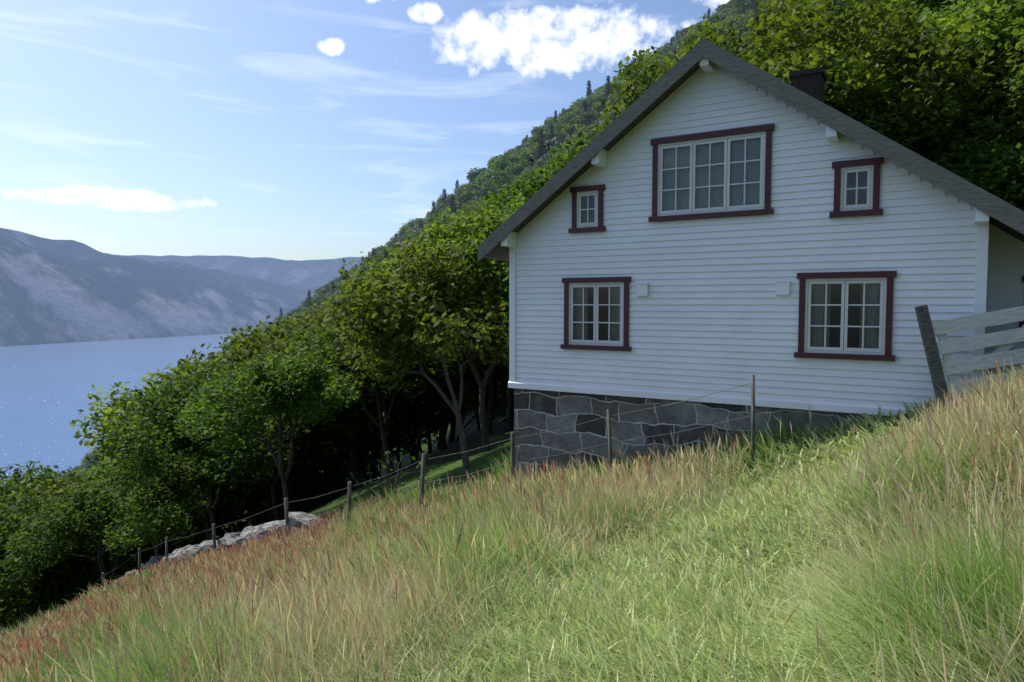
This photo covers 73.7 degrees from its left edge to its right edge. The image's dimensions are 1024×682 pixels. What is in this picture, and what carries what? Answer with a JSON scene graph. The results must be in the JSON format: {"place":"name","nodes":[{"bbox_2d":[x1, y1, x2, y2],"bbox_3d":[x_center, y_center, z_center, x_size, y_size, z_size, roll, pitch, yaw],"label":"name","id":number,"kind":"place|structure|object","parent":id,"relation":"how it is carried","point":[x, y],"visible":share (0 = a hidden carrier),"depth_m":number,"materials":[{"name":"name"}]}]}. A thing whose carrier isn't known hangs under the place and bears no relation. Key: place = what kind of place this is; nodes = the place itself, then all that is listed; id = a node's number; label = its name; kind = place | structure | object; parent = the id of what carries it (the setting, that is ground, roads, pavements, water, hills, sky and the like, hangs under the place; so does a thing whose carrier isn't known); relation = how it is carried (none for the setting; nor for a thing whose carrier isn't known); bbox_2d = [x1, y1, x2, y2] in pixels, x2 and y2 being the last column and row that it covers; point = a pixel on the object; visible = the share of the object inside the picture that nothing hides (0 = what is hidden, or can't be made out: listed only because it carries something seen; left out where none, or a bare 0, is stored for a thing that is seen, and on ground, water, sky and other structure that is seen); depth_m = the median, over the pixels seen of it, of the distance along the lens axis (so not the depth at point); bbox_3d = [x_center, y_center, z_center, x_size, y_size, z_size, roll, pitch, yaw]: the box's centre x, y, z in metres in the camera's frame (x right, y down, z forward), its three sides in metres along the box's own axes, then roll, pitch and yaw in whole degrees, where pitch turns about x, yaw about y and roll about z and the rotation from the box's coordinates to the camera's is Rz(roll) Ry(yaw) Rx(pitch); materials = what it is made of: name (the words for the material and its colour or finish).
{"place":"outdoors","nodes":[
{"label":"outdoors","id":0,"kind":"place"},
{"bbox_2d":[0,332,251,493],"bbox_3d":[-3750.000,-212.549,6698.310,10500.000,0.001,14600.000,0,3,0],"label":"fjord water","id":1,"kind":"structure","parent":0,"point":[45,389],"depth_m":1290.40,"materials":[{"name":"blue liquid"}]},
{"bbox_2d":[0,0,728,260],"label":"sky","id":2,"kind":"structure","parent":0,"point":[299,130],"materials":[{"name":"blue"}]},
{"bbox_2d":[0,142,1022,681],"bbox_3d":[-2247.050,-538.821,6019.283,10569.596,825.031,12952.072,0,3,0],"label":"terrain","id":3,"kind":"structure","parent":0,"point":[60,290],"depth_m":3009.06,"materials":[{"name":"grey stone"}]},
{"bbox_2d":[0,493,132,633],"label":"tree","id":4,"kind":"object","parent":3,"relation":"on","point":[11,520],"visible":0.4,"depth_m":31.00,"materials":[{"name":"green plant"}]},
{"bbox_2d":[0,562,137,635],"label":"tree","id":5,"kind":"object","parent":3,"relation":"on","point":[73,595],"visible":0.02,"depth_m":37.54,"materials":[{"name":"green plant"}]},
{"bbox_2d":[0,460,147,634],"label":"tree","id":6,"kind":"object","parent":3,"relation":"on","point":[63,595],"visible":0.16,"depth_m":35.13,"materials":[{"name":"green plant"}]},
{"bbox_2d":[1,477,174,585],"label":"tree","id":7,"kind":"object","parent":3,"relation":"on","point":[95,504],"visible":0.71,"depth_m":28.62,"materials":[{"name":"green plant"}]},
{"bbox_2d":[82,450,101,465],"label":"tree","id":8,"kind":"object","parent":3,"relation":"on","point":[87,462],"visible":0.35,"depth_m":371.50,"materials":[{"name":"green plant"}]},
{"bbox_2d":[64,459,148,569],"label":"tree","id":9,"kind":"object","parent":3,"relation":"on","point":[89,469],"depth_m":45.98,"materials":[{"name":"green plant"}]},
{"bbox_2d":[4,464,241,585],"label":"tree","id":10,"kind":"object","parent":3,"relation":"on","point":[231,527],"visible":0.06,"depth_m":36.78,"materials":[{"name":"green plant"}]},
{"bbox_2d":[67,464,224,589],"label":"tree","id":11,"kind":"object","parent":3,"relation":"on","point":[124,569],"visible":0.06,"depth_m":36.75,"materials":[{"name":"green plant"}]},
{"bbox_2d":[98,445,220,555],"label":"tree","id":12,"kind":"object","parent":3,"relation":"on","point":[158,488],"visible":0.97,"depth_m":24.60,"materials":[{"name":"green plant"}]},
{"bbox_2d":[43,461,282,586],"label":"tree","id":13,"kind":"object","parent":3,"relation":"on","point":[218,521],"depth_m":44.78,"materials":[{"name":"green plant"}]},
{"bbox_2d":[69,364,283,539],"bbox_3d":[-18.291,6.959,37.868,11.780,11.629,9.224,2,4,28],"label":"tree","id":14,"kind":"object","parent":3,"relation":"on","point":[108,414],"visible":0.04,"depth_m":36.12,"materials":[{"name":"green plant"}]},
{"bbox_2d":[95,459,302,559],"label":"tree","id":15,"kind":"object","parent":3,"relation":"on","point":[255,524],"depth_m":49.20,"materials":[{"name":"green plant"}]},
{"bbox_2d":[104,363,294,539],"bbox_3d":[-13.217,5.694,30.004,6.928,9.472,10.823,-1,3,-20],"label":"tree","id":16,"kind":"object","parent":3,"relation":"on","point":[162,412],"visible":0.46,"depth_m":27.26,"materials":[{"name":"green plant"}]},
{"bbox_2d":[109,512,324,586],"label":"dry stone wall","id":17,"kind":"structure","parent":3,"relation":"on","point":[245,533],"depth_m":18.07,"materials":[{"name":"grey stone"}]},
{"bbox_2d":[143,421,345,542],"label":"tree","id":18,"kind":"object","parent":3,"relation":"on","point":[235,500],"visible":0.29,"depth_m":39.13,"materials":[{"name":"green plant"}]},
{"bbox_2d":[118,333,371,523],"bbox_3d":[-14.989,6.179,38.907,14.422,13.109,12.572,0,3,-8],"label":"tree","id":19,"kind":"object","parent":3,"relation":"on","point":[309,435],"visible":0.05,"depth_m":36.46,"materials":[{"name":"green plant"}]},
{"bbox_2d":[127,357,372,526],"bbox_3d":[-18.852,9.095,47.942,20.130,17.069,12.885,3,4,42],"label":"tree","id":20,"kind":"object","parent":3,"relation":"on","point":[335,463],"visible":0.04,"depth_m":44.83,"materials":[{"name":"green plant"}]},
{"bbox_2d":[109,339,415,520],"bbox_3d":[-12.465,5.446,35.389,11.438,11.289,13.122,3,4,40],"label":"tree","id":21,"kind":"object","parent":3,"relation":"on","point":[353,420],"visible":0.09,"depth_m":34.34,"materials":[{"name":"green plant"}]},
{"bbox_2d":[174,348,362,518],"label":"tree","id":22,"kind":"object","parent":3,"relation":"on","point":[281,386],"visible":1,"depth_m":22.35,"materials":[{"name":"green plant"}]},
{"bbox_2d":[242,307,342,497],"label":"tree","id":23,"kind":"object","parent":3,"relation":"on","point":[283,321],"visible":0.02,"depth_m":46.57,"materials":[{"name":"green plant"}]},
{"bbox_2d":[162,311,428,436],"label":"tree","id":24,"kind":"object","parent":3,"relation":"on","point":[236,338],"visible":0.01,"depth_m":49.26,"materials":[{"name":"green plant"}]},
{"bbox_2d":[213,295,415,487],"bbox_3d":[-9.281,3.013,36.651,12.710,11.647,11.079,2,4,36],"label":"tree","id":25,"kind":"object","parent":3,"relation":"on","point":[260,348],"visible":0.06,"depth_m":34.25,"materials":[{"name":"green plant"}]},
{"bbox_2d":[309,293,334,306],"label":"tree","id":26,"kind":"object","parent":3,"relation":"on","point":[322,296],"visible":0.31,"depth_m":322.07,"materials":[{"name":"green plant"}]},
{"bbox_2d":[308,470,355,509],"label":"tree","id":27,"kind":"object","parent":3,"relation":"on","point":[344,484],"depth_m":63.94,"materials":[{"name":"green plant"}]},
{"bbox_2d":[291,297,398,479],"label":"tree","id":28,"kind":"object","parent":3,"relation":"on","point":[378,454],"depth_m":49.35,"materials":[{"name":"green plant"}]},
{"bbox_2d":[330,448,402,489],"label":"tree","id":29,"kind":"object","parent":3,"relation":"on","point":[368,460],"visible":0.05,"depth_m":69.42,"materials":[{"name":"green plant"}]},
{"bbox_2d":[269,312,467,475],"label":"tree","id":30,"kind":"object","parent":3,"relation":"on","point":[326,347],"visible":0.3,"depth_m":27.21,"materials":[{"name":"green plant"}]},
{"bbox_2d":[336,418,406,454],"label":"tree","id":31,"kind":"object","parent":3,"relation":"on","point":[362,443],"visible":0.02,"depth_m":58.25,"materials":[{"name":"green plant"}]},
{"bbox_2d":[364,253,391,268],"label":"tree","id":32,"kind":"object","parent":3,"relation":"on","point":[371,258],"visible":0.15,"depth_m":261.22,"materials":[{"name":"green plant"}]},
{"bbox_2d":[341,421,416,472],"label":"tree","id":33,"kind":"object","parent":3,"relation":"on","point":[400,443],"visible":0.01,"depth_m":62.98,"materials":[{"name":"green plant"}]},
{"bbox_2d":[346,431,412,483],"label":"tree","id":34,"kind":"object","parent":3,"relation":"on","point":[391,447],"visible":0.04,"depth_m":68.51,"materials":[{"name":"green plant"}]},
{"bbox_2d":[345,417,449,488],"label":"tree","id":35,"kind":"object","parent":3,"relation":"on","point":[412,425],"visible":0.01,"depth_m":61.85,"materials":[{"name":"green plant"}]},
{"bbox_2d":[355,448,445,507],"bbox_3d":[-2.241,3.380,14.675,1.795,2.174,2.105,0,3,0],"label":"shrub","id":36,"kind":"object","parent":3,"relation":"on","point":[396,480],"visible":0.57,"depth_m":14.64,"materials":[{"name":"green plant"}]},
{"bbox_2d":[61,375,754,609],"bbox_3d":[-8.834,7.554,18.916,30.366,15.150,1.186,2,4,38],"label":"wire fence","id":37,"kind":"object","parent":3,"relation":"on","point":[423,482],"visible":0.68,"depth_m":12.44,"materials":[{"name":"brown wood"}]},
{"bbox_2d":[359,392,462,481],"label":"tree","id":38,"kind":"object","parent":3,"relation":"on","point":[371,449],"visible":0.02,"depth_m":55.43,"materials":[{"name":"green plant"}]},
{"bbox_2d":[336,241,491,450],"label":"tree","id":39,"kind":"object","parent":3,"relation":"on","point":[442,441],"depth_m":39.41,"materials":[{"name":"green plant"}]},
{"bbox_2d":[323,235,508,470],"bbox_3d":[-2.607,0.537,21.038,6.858,7.491,5.370,2,4,35],"label":"tree","id":40,"kind":"object","parent":3,"relation":"on","point":[393,323],"visible":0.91,"depth_m":20.05,"materials":[{"name":"green plant"}]},
{"bbox_2d":[390,392,444,456],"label":"tree","id":41,"kind":"object","parent":3,"relation":"on","point":[434,424],"visible":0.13,"depth_m":51.74,"materials":[{"name":"green plant"}]},
{"bbox_2d":[371,241,465,436],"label":"tree","id":42,"kind":"object","parent":3,"relation":"on","point":[384,256],"depth_m":55.44,"materials":[{"name":"green plant"}]},
{"bbox_2d":[414,218,426,230],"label":"tree","id":43,"kind":"object","parent":3,"relation":"on","point":[420,221],"visible":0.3,"depth_m":383.30,"materials":[{"name":"green plant"}]},
{"bbox_2d":[360,205,511,451],"bbox_3d":[-1.196,-0.114,23.976,8.417,9.431,6.920,-1,3,-12],"label":"tree","id":44,"kind":"object","parent":3,"relation":"on","point":[472,274],"visible":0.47,"depth_m":22.33,"materials":[{"name":"green plant"}]},
{"bbox_2d":[362,338,513,462],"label":"tree","id":45,"kind":"object","parent":3,"relation":"on","point":[470,388],"visible":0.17,"depth_m":35.76,"materials":[{"name":"green plant"}]},
{"bbox_2d":[410,388,475,441],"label":"tree","id":46,"kind":"object","parent":3,"relation":"on","point":[450,414],"depth_m":45.89,"materials":[{"name":"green plant"}]},
{"bbox_2d":[385,239,508,434],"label":"tree","id":47,"kind":"object","parent":3,"relation":"on","point":[489,420],"visible":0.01,"depth_m":33.58,"materials":[{"name":"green plant"}]},
{"bbox_2d":[448,414,455,443],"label":"tree","id":48,"kind":"object","parent":3,"relation":"on","point":[454,425],"depth_m":75.13,"materials":[{"name":"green plant"}]},
{"bbox_2d":[449,194,455,213],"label":"tree","id":49,"kind":"object","parent":3,"relation":"on","point":[452,202],"visible":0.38,"depth_m":250.33,"materials":[{"name":"green plant"}]},
{"bbox_2d":[409,361,508,448],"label":"tree","id":50,"kind":"object","parent":3,"relation":"on","point":[446,421],"depth_m":44.85,"materials":[{"name":"green plant"}]},
{"bbox_2d":[396,192,529,431],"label":"tree","id":51,"kind":"object","parent":3,"relation":"on","point":[509,424],"visible":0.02,"depth_m":30.99,"materials":[{"name":"green plant"}]},
{"bbox_2d":[454,188,476,205],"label":"tree","id":52,"kind":"object","parent":3,"relation":"on","point":[467,195],"visible":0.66,"depth_m":260.46,"materials":[{"name":"green plant"}]},
{"bbox_2d":[456,194,491,217],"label":"tree","id":53,"kind":"object","parent":3,"relation":"on","point":[468,208],"visible":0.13,"depth_m":175.09,"materials":[{"name":"green plant"}]},
{"bbox_2d":[466,167,488,185],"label":"tree","id":54,"kind":"object","parent":3,"relation":"on","point":[470,176],"visible":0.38,"depth_m":346.81,"materials":[{"name":"green plant"}]},
{"bbox_2d":[453,390,506,440],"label":"tree","id":55,"kind":"object","parent":3,"relation":"on","point":[464,411],"visible":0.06,"depth_m":72.54,"materials":[{"name":"green plant"}]},
{"bbox_2d":[452,217,508,307],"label":"tree","id":56,"kind":"object","parent":3,"relation":"on","point":[485,229],"depth_m":22.55,"materials":[{"name":"green plant"}]},
{"bbox_2d":[474,169,494,194],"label":"tree","id":57,"kind":"object","parent":3,"relation":"on","point":[479,180],"visible":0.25,"depth_m":271.45,"materials":[{"name":"green plant"}]},
{"bbox_2d":[461,198,509,229],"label":"tree","id":58,"kind":"object","parent":3,"relation":"on","point":[472,208],"depth_m":41.45,"materials":[{"name":"green plant"}]},
{"bbox_2d":[481,170,493,191],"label":"tree","id":59,"kind":"object","parent":3,"relation":"on","point":[488,175],"visible":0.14,"depth_m":263.36,"materials":[{"name":"green plant"}]},
{"bbox_2d":[482,178,494,193],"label":"tree","id":60,"kind":"object","parent":3,"relation":"on","point":[488,182],"visible":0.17,"depth_m":251.03,"materials":[{"name":"green plant"}]},
{"bbox_2d":[490,168,515,181],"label":"tree","id":61,"kind":"object","parent":3,"relation":"on","point":[498,174],"visible":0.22,"depth_m":234.54,"materials":[{"name":"green plant"}]},
{"bbox_2d":[489,153,522,172],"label":"tree","id":62,"kind":"object","parent":3,"relation":"on","point":[499,163],"visible":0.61,"depth_m":259.81,"materials":[{"name":"green plant"}]},
{"bbox_2d":[497,174,523,191],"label":"tree","id":63,"kind":"object","parent":3,"relation":"on","point":[501,181],"visible":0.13,"depth_m":204.92,"materials":[{"name":"green plant"}]},
{"bbox_2d":[0,351,1023,681],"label":"meadow grass","id":64,"kind":"structure","parent":3,"relation":"on","point":[434,589],"depth_m":4.27,"materials":[{"name":"green plant"}]},
{"bbox_2d":[504,161,525,176],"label":"tree","id":65,"kind":"object","parent":3,"relation":"on","point":[515,168],"visible":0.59,"depth_m":232.10,"materials":[{"name":"green plant"}]},
{"bbox_2d":[517,148,532,167],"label":"tree","id":66,"kind":"object","parent":3,"relation":"on","point":[524,153],"visible":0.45,"depth_m":274.94,"materials":[{"name":"green plant"}]},
{"bbox_2d":[529,143,546,163],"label":"tree","id":67,"kind":"object","parent":3,"relation":"on","point":[532,152],"visible":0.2,"depth_m":248.01,"materials":[{"name":"green plant"}]},
{"bbox_2d":[525,164,550,182],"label":"tree","id":68,"kind":"object","parent":3,"relation":"on","point":[527,171],"visible":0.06,"depth_m":174.36,"materials":[{"name":"green plant"}]},
{"bbox_2d":[527,131,549,143],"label":"tree","id":69,"kind":"object","parent":3,"relation":"on","point":[533,139],"visible":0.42,"depth_m":314.84,"materials":[{"name":"green plant"}]},
{"bbox_2d":[478,122,601,219],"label":"tree","id":70,"kind":"object","parent":3,"relation":"on","point":[525,188],"visible":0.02,"depth_m":34.09,"materials":[{"name":"green plant"}]},
{"bbox_2d":[534,129,546,162],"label":"tree","id":71,"kind":"object","parent":3,"relation":"on","point":[540,142],"visible":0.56,"depth_m":228.61,"materials":[{"name":"green plant"}]},
{"bbox_2d":[547,124,555,142],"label":"tree","id":72,"kind":"object","parent":3,"relation":"on","point":[551,135],"visible":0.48,"depth_m":298.77,"materials":[{"name":"green plant"}]},
{"bbox_2d":[543,137,562,152],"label":"tree","id":73,"kind":"object","parent":3,"relation":"on","point":[550,144],"visible":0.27,"depth_m":240.11,"materials":[{"name":"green plant"}]},
{"bbox_2d":[554,129,567,143],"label":"tree","id":74,"kind":"object","parent":3,"relation":"on","point":[561,136],"visible":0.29,"depth_m":254.08,"materials":[{"name":"green plant"}]},
{"bbox_2d":[554,118,576,134],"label":"tree","id":75,"kind":"object","parent":3,"relation":"on","point":[562,126],"visible":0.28,"depth_m":272.81,"materials":[{"name":"green plant"}]},
{"bbox_2d":[563,111,577,121],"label":"tree","id":76,"kind":"object","parent":3,"relation":"on","point":[570,115],"visible":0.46,"depth_m":323.24,"materials":[{"name":"green plant"}]},
{"bbox_2d":[553,134,589,155],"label":"tree","id":77,"kind":"object","parent":3,"relation":"on","point":[573,135],"visible":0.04,"depth_m":184.91,"materials":[{"name":"green plant"}]},
{"bbox_2d":[560,123,584,136],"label":"tree","id":78,"kind":"object","parent":3,"relation":"on","point":[571,129],"visible":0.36,"depth_m":230.36,"materials":[{"name":"green plant"}]},
{"bbox_2d":[568,110,598,126],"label":"tree","id":79,"kind":"object","parent":3,"relation":"on","point":[587,116],"visible":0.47,"depth_m":247.18,"materials":[{"name":"green plant"}]},
{"bbox_2d":[585,80,592,108],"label":"tree","id":80,"kind":"object","parent":3,"relation":"on","point":[589,90],"visible":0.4,"depth_m":345.44,"materials":[{"name":"green plant"}]},
{"bbox_2d":[585,92,598,108],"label":"tree","id":81,"kind":"object","parent":3,"relation":"on","point":[589,100],"visible":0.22,"depth_m":326.59,"materials":[{"name":"green plant"}]},
{"bbox_2d":[592,101,601,114],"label":"tree","id":82,"kind":"object","parent":3,"relation":"on","point":[598,106],"visible":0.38,"depth_m":292.72,"materials":[{"name":"green plant"}]},
{"bbox_2d":[592,92,605,102],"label":"tree","id":83,"kind":"object","parent":3,"relation":"on","point":[598,97],"visible":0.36,"depth_m":308.51,"materials":[{"name":"green plant"}]},
{"bbox_2d":[603,75,612,105],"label":"tree","id":84,"kind":"object","parent":3,"relation":"on","point":[607,93],"visible":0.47,"depth_m":286.67,"materials":[{"name":"green plant"}]},
{"bbox_2d":[598,102,623,126],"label":"tree","id":85,"kind":"object","parent":3,"relation":"on","point":[612,116],"visible":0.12,"depth_m":183.90,"materials":[{"name":"green plant"}]},
{"bbox_2d":[721,14,743,29],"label":"tree","id":86,"kind":"object","parent":3,"relation":"on","point":[733,20],"visible":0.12,"depth_m":244.33,"materials":[{"name":"green plant"}]},
{"bbox_2d":[728,0,749,16],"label":"tree","id":87,"kind":"object","parent":3,"relation":"on","point":[736,3],"visible":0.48,"depth_m":292.51,"materials":[{"name":"green plant"}]},
{"bbox_2d":[729,10,755,47],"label":"tree","id":88,"kind":"object","parent":3,"relation":"on","point":[745,23],"visible":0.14,"depth_m":179.30,"materials":[{"name":"green plant"}]},
{"bbox_2d":[735,0,754,14],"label":"tree","id":89,"kind":"object","parent":3,"relation":"on","point":[743,8],"visible":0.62,"depth_m":286.57,"materials":[{"name":"green plant"}]},
{"bbox_2d":[478,38,1023,478],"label":"farmhouse","id":90,"kind":"object","parent":3,"relation":"on","point":[703,217],"visible":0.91,"depth_m":10.98,"materials":[{"name":"white paint"}]},
{"bbox_2d":[758,0,785,18],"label":"tree","id":91,"kind":"object","parent":3,"relation":"on","point":[766,7],"visible":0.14,"depth_m":173.38,"materials":[{"name":"green plant"}]},
{"bbox_2d":[599,0,995,142],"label":"tree","id":92,"kind":"object","parent":3,"relation":"on","point":[888,28],"visible":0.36,"depth_m":29.29,"materials":[{"name":"green plant"}]},
{"bbox_2d":[824,0,845,17],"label":"tree","id":93,"kind":"object","parent":3,"relation":"on","point":[835,3],"visible":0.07,"depth_m":109.88,"materials":[{"name":"green plant"}]},
{"bbox_2d":[751,39,960,162],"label":"tree","id":94,"kind":"object","parent":3,"relation":"on","point":[838,85],"visible":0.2,"depth_m":27.58,"materials":[{"name":"green plant"}]},
{"bbox_2d":[833,0,935,29],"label":"tree","id":95,"kind":"object","parent":3,"relation":"on","point":[904,2],"visible":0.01,"depth_m":57.51,"materials":[{"name":"green plant"}]},
{"bbox_2d":[773,2,1023,157],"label":"tree","id":96,"kind":"object","parent":3,"relation":"on","point":[1001,60],"visible":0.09,"depth_m":33.14,"materials":[{"name":"green plant"}]},
{"bbox_2d":[859,0,968,12],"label":"tree","id":97,"kind":"object","parent":3,"relation":"on","point":[922,1],"visible":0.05,"depth_m":59.19,"materials":[{"name":"green plant"}]},
{"bbox_2d":[902,0,957,20],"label":"tree","id":98,"kind":"object","parent":3,"relation":"on","point":[937,5],"depth_m":57.50,"materials":[{"name":"green plant"}]},
{"bbox_2d":[838,7,1023,159],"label":"tree","id":99,"kind":"object","parent":3,"relation":"on","point":[973,18],"visible":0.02,"depth_m":33.46,"materials":[{"name":"green plant"}]},
{"bbox_2d":[916,0,1008,24],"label":"tree","id":100,"kind":"object","parent":3,"relation":"on","point":[927,8],"visible":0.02,"depth_m":41.81,"materials":[{"name":"green plant"}]},
{"bbox_2d":[908,0,1023,147],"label":"tree","id":101,"kind":"object","parent":3,"relation":"on","point":[1016,7],"visible":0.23,"depth_m":33.80,"materials":[{"name":"green plant"}]},
{"bbox_2d":[915,305,1023,412],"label":"wooden fence","id":102,"kind":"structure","parent":3,"relation":"on","point":[949,366],"depth_m":9.03,"materials":[{"name":"grey wood"}]},
{"bbox_2d":[927,106,1023,210],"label":"tree","id":103,"kind":"object","parent":3,"relation":"on","point":[997,170],"visible":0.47,"depth_m":27.47,"materials":[{"name":"green plant"}]},
{"bbox_2d":[997,29,1023,114],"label":"tree","id":104,"kind":"object","parent":3,"relation":"on","point":[1018,83],"visible":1,"depth_m":28.45,"materials":[{"name":"green plant"}]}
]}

